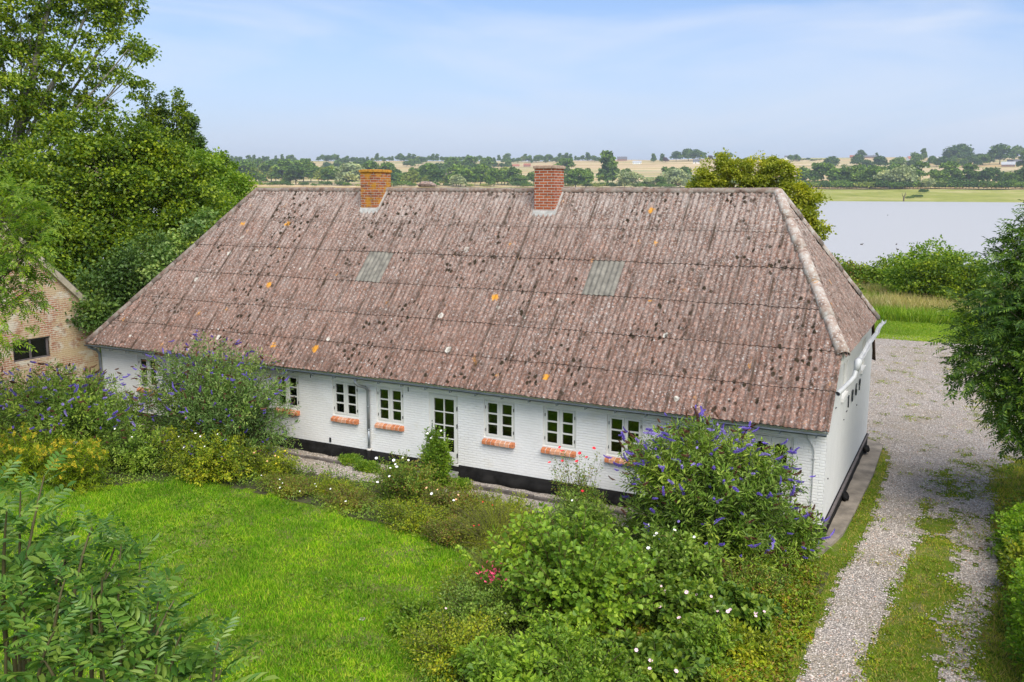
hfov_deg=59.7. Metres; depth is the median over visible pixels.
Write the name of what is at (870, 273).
lakeside bush
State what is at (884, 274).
lakeside bush
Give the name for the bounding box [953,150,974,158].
oak tree
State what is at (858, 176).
oak tree
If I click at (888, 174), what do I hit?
willow tree
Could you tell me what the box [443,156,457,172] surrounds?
oak tree
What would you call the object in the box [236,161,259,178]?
oak tree
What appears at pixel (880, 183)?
bush
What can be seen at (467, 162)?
oak tree
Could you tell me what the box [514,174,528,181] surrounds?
broadleaf tree
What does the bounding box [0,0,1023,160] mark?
sky
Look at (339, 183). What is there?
bush
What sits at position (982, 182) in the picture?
bush
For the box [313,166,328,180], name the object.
broadleaf tree
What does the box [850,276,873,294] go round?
lakeside bush
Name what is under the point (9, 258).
ash tree
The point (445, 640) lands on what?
border shrub
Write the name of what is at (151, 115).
young poplar
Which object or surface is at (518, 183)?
bush
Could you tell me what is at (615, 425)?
window
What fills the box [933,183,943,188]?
bush
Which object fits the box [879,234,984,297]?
lakeside bush
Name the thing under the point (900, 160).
oak tree
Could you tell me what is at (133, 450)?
border shrub
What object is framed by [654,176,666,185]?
broadleaf tree
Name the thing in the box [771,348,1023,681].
verge grass
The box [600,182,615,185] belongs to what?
bush
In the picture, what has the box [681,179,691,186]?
willow tree
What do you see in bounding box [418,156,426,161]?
oak tree
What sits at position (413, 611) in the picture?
border shrub
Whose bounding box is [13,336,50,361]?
window
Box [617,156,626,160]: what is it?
farm house
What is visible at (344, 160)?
oak tree
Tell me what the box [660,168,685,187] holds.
willow tree
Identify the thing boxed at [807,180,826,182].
bush
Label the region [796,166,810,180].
oak tree
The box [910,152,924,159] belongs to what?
oak tree
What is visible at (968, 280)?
lakeside bush
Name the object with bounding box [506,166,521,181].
broadleaf tree
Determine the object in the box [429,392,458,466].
door
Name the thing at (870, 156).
farm house
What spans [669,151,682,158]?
oak tree
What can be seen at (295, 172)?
broadleaf tree
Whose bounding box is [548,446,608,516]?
rose bush
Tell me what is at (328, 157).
oak tree
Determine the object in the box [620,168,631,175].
broadleaf tree
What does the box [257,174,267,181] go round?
broadleaf tree
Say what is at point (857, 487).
concrete apron
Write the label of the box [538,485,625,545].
border shrub
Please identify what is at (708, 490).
buddleia
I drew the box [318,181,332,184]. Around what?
bush
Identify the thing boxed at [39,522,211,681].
ash sapling
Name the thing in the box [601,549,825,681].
ground cover
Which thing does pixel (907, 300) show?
tall dry grass
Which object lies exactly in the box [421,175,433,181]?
broadleaf tree
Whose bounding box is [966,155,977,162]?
oak tree
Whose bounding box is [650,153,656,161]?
poplar tree
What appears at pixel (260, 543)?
lawn grass
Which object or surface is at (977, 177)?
oak tree
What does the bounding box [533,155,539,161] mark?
broadleaf tree
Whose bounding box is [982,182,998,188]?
bush
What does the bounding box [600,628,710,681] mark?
japanese anemone
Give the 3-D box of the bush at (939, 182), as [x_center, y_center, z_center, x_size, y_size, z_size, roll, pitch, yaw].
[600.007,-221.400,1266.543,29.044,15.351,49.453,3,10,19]
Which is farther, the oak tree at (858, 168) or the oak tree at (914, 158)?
the oak tree at (914, 158)
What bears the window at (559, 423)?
in the farmhouse
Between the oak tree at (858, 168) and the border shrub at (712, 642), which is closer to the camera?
the border shrub at (712, 642)
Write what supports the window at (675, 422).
in the farmhouse
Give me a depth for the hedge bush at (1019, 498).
20.17 m
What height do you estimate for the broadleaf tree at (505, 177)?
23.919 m
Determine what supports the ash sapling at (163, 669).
on the ground at (650, 168)
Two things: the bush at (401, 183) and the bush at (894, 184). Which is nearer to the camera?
the bush at (894, 184)
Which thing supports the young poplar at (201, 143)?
on the ground at (650, 168)
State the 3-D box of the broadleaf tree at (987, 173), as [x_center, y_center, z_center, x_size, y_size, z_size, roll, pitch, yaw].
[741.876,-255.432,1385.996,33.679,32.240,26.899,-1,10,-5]
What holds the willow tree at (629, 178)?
on the ground at (650, 168)
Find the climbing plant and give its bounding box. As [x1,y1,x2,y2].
[417,425,454,487]
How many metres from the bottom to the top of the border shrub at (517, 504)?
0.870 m
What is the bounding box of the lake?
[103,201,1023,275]
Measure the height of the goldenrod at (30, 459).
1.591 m
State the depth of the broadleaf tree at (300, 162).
1657.13 m
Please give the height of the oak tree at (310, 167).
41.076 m
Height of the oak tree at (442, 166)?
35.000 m
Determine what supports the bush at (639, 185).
on the ground at (650, 168)
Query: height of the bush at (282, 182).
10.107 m
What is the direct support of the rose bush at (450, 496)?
on the flower bed
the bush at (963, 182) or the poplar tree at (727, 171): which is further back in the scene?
the bush at (963, 182)
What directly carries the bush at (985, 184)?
on the ground at (650, 168)
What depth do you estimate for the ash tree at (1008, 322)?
19.38 m
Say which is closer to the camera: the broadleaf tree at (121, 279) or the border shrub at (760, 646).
the border shrub at (760, 646)
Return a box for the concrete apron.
[816,438,882,554]
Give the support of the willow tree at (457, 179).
on the ground at (650, 168)
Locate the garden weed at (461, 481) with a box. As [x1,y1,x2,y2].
[445,477,472,490]
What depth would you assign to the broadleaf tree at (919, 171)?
1392.18 m
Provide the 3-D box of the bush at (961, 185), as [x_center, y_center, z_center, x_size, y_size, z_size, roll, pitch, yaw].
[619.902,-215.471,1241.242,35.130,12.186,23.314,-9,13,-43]
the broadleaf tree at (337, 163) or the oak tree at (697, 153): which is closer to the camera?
the broadleaf tree at (337, 163)
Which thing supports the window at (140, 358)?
in the farmhouse
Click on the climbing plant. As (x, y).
(437, 449)
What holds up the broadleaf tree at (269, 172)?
on the ground at (650, 168)
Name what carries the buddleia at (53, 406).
on the flower bed
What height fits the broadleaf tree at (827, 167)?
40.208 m
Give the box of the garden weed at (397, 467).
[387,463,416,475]
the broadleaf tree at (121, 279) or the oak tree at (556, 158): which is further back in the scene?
the oak tree at (556, 158)
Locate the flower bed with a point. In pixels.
(298, 499)
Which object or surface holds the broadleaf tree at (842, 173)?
on the ground at (650, 168)
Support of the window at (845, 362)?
in the farmhouse
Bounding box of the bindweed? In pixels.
[611,522,722,590]
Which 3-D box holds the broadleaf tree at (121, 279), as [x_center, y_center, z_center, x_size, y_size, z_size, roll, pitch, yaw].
[-14.267,-1.075,33.421,3.825,6.516,5.462,5,11,27]
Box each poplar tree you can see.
[0,0,161,163]
[374,153,379,160]
[584,152,590,159]
[596,150,621,182]
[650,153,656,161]
[680,147,836,240]
[920,148,927,158]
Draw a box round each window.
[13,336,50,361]
[137,356,158,393]
[275,373,299,415]
[331,380,358,424]
[374,385,403,431]
[482,399,514,448]
[541,406,575,457]
[604,414,642,465]
[674,422,712,461]
[842,362,845,385]
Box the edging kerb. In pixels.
[152,429,645,519]
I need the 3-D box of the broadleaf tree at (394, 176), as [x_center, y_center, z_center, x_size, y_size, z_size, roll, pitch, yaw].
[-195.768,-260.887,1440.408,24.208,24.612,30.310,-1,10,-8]
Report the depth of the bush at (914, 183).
1259.66 m
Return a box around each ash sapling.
[0,447,96,681]
[0,504,167,681]
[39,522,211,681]
[92,571,233,681]
[149,609,278,681]
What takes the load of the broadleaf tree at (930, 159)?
on the ground at (650, 168)
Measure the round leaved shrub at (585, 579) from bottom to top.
2.405 m
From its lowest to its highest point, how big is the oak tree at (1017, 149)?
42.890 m
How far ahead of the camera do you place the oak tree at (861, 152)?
2965.75 m
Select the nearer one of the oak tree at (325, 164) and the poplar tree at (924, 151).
the oak tree at (325, 164)
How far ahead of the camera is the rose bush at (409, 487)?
21.56 m
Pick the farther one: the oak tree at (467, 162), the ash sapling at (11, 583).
the oak tree at (467, 162)
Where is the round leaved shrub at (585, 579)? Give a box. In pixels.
[454,502,663,649]
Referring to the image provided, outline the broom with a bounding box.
[444,496,549,553]
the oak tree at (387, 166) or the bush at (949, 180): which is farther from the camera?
the oak tree at (387, 166)
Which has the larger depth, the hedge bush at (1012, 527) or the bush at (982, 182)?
the bush at (982, 182)
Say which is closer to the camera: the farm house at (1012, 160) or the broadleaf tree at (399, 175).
the broadleaf tree at (399, 175)
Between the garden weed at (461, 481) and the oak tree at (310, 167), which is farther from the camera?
the oak tree at (310, 167)
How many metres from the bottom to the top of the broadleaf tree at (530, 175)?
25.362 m
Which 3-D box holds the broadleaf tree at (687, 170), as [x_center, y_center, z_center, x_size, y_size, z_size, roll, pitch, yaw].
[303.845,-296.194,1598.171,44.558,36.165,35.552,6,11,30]
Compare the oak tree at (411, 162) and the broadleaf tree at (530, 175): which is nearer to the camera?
the broadleaf tree at (530, 175)
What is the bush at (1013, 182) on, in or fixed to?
on the ground at (650, 168)
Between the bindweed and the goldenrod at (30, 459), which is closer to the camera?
the bindweed
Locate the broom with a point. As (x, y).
(490, 521)
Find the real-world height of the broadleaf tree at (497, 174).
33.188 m
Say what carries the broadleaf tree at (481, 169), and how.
on the ground at (650, 168)
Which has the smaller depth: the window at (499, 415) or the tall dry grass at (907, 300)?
the window at (499, 415)
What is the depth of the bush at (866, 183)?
1275.75 m
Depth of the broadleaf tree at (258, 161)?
1975.42 m
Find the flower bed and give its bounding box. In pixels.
[0,451,829,681]
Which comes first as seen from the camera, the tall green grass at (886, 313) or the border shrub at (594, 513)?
the border shrub at (594, 513)
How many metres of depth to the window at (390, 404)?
24.39 m
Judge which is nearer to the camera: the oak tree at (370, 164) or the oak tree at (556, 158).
the oak tree at (370, 164)
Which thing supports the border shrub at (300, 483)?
on the flower bed
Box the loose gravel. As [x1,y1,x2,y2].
[291,337,1021,681]
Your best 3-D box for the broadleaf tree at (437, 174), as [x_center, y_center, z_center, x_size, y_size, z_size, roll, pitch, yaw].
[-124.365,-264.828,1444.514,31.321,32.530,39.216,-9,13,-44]
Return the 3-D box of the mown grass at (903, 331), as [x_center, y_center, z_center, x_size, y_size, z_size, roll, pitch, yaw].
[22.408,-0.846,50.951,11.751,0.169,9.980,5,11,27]
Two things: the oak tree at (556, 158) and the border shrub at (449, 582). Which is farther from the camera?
the oak tree at (556, 158)
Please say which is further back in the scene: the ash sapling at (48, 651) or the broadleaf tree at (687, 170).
the broadleaf tree at (687, 170)
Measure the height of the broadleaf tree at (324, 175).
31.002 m
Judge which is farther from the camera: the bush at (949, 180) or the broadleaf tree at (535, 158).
the broadleaf tree at (535, 158)
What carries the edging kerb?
on the ground at (650, 168)
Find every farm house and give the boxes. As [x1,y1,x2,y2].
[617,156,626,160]
[693,159,699,163]
[865,155,876,157]
[1001,161,1015,166]
[1007,159,1021,161]
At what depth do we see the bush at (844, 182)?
1292.27 m
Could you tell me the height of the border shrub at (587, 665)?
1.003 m
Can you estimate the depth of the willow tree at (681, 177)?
1388.70 m
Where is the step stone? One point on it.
(455, 473)
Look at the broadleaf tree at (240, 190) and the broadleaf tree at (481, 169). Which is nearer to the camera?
the broadleaf tree at (240, 190)
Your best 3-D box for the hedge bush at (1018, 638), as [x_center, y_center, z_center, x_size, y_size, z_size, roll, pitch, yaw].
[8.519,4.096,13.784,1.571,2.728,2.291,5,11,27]
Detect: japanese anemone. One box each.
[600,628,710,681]
[618,571,728,638]
[695,573,782,636]
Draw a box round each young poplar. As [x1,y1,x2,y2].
[134,78,169,142]
[153,91,182,159]
[165,86,207,150]
[179,102,209,153]
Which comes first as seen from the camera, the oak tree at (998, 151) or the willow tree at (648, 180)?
the willow tree at (648, 180)
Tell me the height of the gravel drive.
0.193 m
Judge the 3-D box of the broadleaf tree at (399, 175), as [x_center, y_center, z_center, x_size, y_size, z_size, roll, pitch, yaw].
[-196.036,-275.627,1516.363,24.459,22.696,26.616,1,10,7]
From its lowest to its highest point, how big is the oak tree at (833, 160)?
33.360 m
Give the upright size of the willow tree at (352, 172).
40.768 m
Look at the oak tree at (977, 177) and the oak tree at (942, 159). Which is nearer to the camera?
the oak tree at (977, 177)
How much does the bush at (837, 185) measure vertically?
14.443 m
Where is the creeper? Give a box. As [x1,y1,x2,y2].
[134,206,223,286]
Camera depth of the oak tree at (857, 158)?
2280.60 m
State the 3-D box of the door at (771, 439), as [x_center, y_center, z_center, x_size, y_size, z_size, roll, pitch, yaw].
[5.723,2.995,19.819,1.010,1.920,0.160,5,11,27]
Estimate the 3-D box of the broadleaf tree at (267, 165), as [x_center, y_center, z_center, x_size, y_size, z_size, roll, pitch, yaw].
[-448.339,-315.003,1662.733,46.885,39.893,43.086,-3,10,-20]
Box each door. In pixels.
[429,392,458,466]
[748,432,793,517]
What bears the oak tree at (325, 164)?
on the ground at (650, 168)
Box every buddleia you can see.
[0,358,160,461]
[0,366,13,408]
[125,330,302,476]
[603,405,829,574]
[764,497,834,565]
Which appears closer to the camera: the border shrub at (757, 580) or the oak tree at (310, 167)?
the border shrub at (757, 580)
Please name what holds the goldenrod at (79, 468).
on the flower bed
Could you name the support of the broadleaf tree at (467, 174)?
on the ground at (650, 168)
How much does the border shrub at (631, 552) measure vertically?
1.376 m
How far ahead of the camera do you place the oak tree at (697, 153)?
2922.58 m
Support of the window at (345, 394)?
in the farmhouse
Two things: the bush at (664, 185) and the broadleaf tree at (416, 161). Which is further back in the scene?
the broadleaf tree at (416, 161)
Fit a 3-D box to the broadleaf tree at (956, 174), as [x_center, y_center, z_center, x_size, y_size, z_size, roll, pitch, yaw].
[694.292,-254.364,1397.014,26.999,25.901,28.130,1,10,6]
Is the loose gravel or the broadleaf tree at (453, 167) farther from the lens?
the broadleaf tree at (453, 167)
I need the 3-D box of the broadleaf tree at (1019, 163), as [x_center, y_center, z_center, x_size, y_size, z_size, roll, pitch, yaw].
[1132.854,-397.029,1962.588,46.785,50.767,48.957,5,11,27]
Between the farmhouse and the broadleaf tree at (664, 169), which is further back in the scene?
the broadleaf tree at (664, 169)
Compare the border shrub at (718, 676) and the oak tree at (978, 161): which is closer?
the border shrub at (718, 676)
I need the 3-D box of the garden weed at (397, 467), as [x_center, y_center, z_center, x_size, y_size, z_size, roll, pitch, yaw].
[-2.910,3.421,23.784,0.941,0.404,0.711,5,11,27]
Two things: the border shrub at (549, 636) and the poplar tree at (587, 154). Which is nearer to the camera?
the border shrub at (549, 636)
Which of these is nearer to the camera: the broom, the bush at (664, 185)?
the broom
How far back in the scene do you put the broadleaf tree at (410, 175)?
1453.42 m
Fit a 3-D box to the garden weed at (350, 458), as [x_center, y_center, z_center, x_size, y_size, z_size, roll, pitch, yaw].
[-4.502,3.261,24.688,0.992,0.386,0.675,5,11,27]
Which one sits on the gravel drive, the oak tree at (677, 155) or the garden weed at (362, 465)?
the garden weed at (362, 465)
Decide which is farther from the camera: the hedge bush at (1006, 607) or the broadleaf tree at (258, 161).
the broadleaf tree at (258, 161)
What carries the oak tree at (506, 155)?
on the ground at (650, 168)
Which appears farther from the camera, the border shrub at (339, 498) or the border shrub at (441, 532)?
the border shrub at (339, 498)
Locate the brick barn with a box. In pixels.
[0,226,99,407]
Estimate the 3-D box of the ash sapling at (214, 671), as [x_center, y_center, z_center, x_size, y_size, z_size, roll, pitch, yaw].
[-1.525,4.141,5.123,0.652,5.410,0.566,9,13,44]
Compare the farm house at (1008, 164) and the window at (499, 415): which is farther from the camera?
the farm house at (1008, 164)
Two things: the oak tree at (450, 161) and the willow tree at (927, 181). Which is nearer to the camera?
the willow tree at (927, 181)
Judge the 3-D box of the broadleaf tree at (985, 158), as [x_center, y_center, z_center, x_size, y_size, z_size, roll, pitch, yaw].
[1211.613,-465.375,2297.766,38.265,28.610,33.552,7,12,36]
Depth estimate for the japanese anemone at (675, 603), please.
15.29 m
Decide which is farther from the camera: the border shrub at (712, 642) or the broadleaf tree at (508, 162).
the broadleaf tree at (508, 162)
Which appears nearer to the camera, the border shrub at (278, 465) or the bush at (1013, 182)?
the border shrub at (278, 465)
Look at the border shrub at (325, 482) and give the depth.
22.52 m
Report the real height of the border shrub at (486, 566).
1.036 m
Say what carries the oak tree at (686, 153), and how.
on the ground at (650, 168)
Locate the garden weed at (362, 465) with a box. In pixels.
[352,457,380,473]
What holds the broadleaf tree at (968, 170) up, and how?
on the ground at (650, 168)
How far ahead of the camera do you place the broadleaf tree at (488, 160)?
2266.16 m
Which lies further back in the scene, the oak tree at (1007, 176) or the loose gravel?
the oak tree at (1007, 176)
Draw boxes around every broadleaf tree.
[0,100,229,303]
[0,148,114,300]
[57,223,185,338]
[154,143,262,231]
[250,158,263,168]
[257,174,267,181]
[258,161,276,181]
[265,166,281,179]
[269,159,291,178]
[285,164,305,184]
[293,158,308,181]
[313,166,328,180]
[320,167,331,180]
[327,167,351,181]
[332,161,342,166]
[391,172,397,181]
[395,172,401,180]
[400,170,419,182]
[414,158,421,163]
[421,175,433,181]
[426,168,445,181]
[445,164,462,185]
[453,167,479,186]
[471,163,489,183]
[480,156,493,167]
[484,167,503,185]
[501,173,512,182]
[502,159,511,166]
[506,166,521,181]
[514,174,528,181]
[526,171,533,183]
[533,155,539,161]
[561,158,576,174]
[564,168,584,186]
[577,169,594,187]
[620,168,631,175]
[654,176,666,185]
[661,166,674,175]
[677,166,692,174]
[807,162,825,180]
[820,162,834,181]
[825,166,853,181]
[860,166,880,181]
[863,165,889,178]
[907,161,930,176]
[926,156,935,163]
[926,169,950,180]
[939,161,961,180]
[947,170,964,181]
[961,162,979,180]
[976,155,990,162]
[978,166,1001,180]
[1016,150,1023,166]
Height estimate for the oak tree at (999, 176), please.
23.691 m
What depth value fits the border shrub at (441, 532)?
19.39 m
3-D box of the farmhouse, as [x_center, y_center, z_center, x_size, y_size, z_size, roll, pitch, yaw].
[-1.394,-1.114,27.677,23.771,8.420,9.408,5,11,27]
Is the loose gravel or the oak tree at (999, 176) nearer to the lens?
the loose gravel
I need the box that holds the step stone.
[417,470,458,478]
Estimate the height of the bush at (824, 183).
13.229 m
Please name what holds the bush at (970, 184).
on the ground at (650, 168)
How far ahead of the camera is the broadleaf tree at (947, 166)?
1409.92 m
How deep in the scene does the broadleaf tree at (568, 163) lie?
1860.90 m
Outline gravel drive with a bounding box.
[116,334,1022,681]
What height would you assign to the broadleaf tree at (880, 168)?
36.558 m
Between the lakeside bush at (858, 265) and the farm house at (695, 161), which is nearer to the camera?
the lakeside bush at (858, 265)
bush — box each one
[271,181,290,184]
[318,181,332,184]
[333,181,344,185]
[369,449,440,509]
[391,181,412,186]
[417,475,492,521]
[507,180,528,185]
[520,183,533,186]
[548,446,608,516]
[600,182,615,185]
[632,183,645,186]
[658,183,670,186]
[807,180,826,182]
[818,181,831,187]
[826,181,852,188]
[827,179,854,188]
[832,252,867,285]
[849,261,866,275]
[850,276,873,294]
[852,252,907,286]
[853,181,875,187]
[862,255,934,289]
[873,180,893,186]
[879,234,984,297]
[884,182,904,188]
[896,181,912,187]
[898,243,1009,304]
[909,181,923,188]
[933,180,946,184]
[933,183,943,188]
[937,178,962,184]
[946,179,980,186]
[946,183,964,187]
[964,181,978,187]
[977,180,995,186]
[978,181,995,187]
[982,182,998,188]
[986,502,1023,559]
[994,180,1020,188]
[994,532,1023,593]
[997,485,1023,518]
[999,181,1018,188]
[1000,543,1023,629]
[1002,557,1023,681]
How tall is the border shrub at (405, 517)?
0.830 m
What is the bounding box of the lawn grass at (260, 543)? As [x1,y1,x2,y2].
[0,475,474,681]
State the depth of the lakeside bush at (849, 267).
66.91 m
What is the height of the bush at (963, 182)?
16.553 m
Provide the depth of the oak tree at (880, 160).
2193.89 m
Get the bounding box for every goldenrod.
[0,422,73,482]
[38,435,113,495]
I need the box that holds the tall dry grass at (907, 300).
[856,279,1004,312]
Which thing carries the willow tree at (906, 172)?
on the ground at (650, 168)
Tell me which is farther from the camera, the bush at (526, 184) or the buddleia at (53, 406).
the bush at (526, 184)
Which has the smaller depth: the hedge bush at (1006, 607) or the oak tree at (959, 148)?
the hedge bush at (1006, 607)
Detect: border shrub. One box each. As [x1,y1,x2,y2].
[97,410,174,474]
[150,416,261,486]
[243,442,301,481]
[257,470,316,499]
[307,470,365,498]
[311,484,379,513]
[371,496,458,534]
[383,593,453,641]
[398,603,503,681]
[418,513,480,548]
[430,560,531,640]
[435,563,500,614]
[448,630,558,681]
[465,532,525,587]
[473,487,536,523]
[525,604,602,659]
[531,629,649,681]
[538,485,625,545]
[596,533,651,594]
[664,608,742,668]
[693,667,743,681]
[702,550,791,603]
[715,616,776,664]
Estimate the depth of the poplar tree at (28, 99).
44.43 m
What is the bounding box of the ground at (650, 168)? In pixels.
[0,156,1023,681]
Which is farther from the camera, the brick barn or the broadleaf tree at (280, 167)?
the broadleaf tree at (280, 167)
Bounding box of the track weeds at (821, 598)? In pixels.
[617,344,1023,681]
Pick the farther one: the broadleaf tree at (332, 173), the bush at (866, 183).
the broadleaf tree at (332, 173)
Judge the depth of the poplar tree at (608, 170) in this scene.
1592.05 m
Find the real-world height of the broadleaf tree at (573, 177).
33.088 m
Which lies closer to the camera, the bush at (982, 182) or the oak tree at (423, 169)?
the bush at (982, 182)
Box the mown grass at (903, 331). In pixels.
[875,320,1012,345]
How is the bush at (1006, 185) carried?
on the ground at (650, 168)
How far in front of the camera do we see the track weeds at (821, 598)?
18.16 m
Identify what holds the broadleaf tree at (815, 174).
on the ground at (650, 168)
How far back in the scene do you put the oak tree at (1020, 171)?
1290.55 m
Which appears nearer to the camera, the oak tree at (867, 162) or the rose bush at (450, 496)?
the rose bush at (450, 496)
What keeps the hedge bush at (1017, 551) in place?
on the ground at (650, 168)
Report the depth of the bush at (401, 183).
1398.34 m
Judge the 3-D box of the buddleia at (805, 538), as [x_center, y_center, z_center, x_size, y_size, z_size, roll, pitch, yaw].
[5.817,3.941,18.540,1.524,1.396,1.632,-3,10,-16]
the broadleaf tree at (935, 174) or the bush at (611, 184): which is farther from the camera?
the bush at (611, 184)
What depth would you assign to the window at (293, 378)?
25.99 m
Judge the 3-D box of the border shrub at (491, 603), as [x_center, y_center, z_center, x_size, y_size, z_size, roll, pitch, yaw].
[-0.507,4.561,15.737,1.819,1.138,2.070,5,11,27]
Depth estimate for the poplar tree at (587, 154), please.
3204.20 m
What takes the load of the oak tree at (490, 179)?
on the ground at (650, 168)
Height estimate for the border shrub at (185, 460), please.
1.741 m
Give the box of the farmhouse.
[84,165,885,542]
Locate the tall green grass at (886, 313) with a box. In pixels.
[864,288,1003,323]
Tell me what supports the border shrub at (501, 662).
on the flower bed
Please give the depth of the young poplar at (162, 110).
50.76 m
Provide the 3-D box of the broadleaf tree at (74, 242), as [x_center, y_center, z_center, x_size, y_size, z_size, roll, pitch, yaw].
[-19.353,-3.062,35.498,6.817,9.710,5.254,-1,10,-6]
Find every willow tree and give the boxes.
[333,162,365,182]
[449,174,466,186]
[616,171,644,187]
[643,177,655,186]
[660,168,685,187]
[667,172,691,184]
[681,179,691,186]
[873,168,906,187]
[891,164,922,188]
[919,177,935,187]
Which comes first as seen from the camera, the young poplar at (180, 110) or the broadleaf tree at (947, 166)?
the young poplar at (180, 110)
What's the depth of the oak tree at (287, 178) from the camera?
1466.73 m
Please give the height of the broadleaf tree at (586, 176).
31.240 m
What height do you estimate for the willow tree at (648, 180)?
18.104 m
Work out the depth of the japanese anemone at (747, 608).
15.49 m
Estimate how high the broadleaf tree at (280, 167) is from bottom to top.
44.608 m
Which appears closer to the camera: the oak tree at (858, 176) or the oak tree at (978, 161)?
the oak tree at (858, 176)
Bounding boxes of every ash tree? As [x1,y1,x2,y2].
[0,166,71,366]
[924,199,1023,477]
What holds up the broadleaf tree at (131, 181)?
on the ground at (650, 168)
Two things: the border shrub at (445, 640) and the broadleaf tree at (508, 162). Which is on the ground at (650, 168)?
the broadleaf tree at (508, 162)
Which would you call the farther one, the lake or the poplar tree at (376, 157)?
the poplar tree at (376, 157)
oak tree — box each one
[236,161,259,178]
[279,172,297,181]
[302,161,317,180]
[321,162,331,166]
[324,155,333,160]
[338,157,349,162]
[359,160,378,179]
[379,161,395,171]
[406,159,415,165]
[416,163,437,181]
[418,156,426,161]
[435,162,448,173]
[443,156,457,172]
[458,156,477,167]
[482,174,495,184]
[502,153,510,158]
[551,156,558,161]
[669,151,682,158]
[681,148,695,160]
[691,149,703,158]
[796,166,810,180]
[823,156,839,165]
[850,154,865,163]
[850,163,865,175]
[850,172,865,181]
[855,149,866,154]
[860,159,872,166]
[872,155,888,165]
[888,156,906,165]
[908,153,922,164]
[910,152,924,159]
[934,156,951,164]
[943,143,973,156]
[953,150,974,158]
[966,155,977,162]
[971,171,984,181]
[973,159,982,164]
[984,143,1016,163]
[992,171,1004,181]
[1000,171,1023,181]
[1011,145,1023,154]
[1014,167,1023,178]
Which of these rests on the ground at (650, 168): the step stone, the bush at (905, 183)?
the bush at (905, 183)
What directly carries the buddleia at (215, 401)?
on the ground at (650, 168)
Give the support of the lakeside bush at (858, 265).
on the ground at (650, 168)
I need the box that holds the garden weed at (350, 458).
[337,453,364,466]

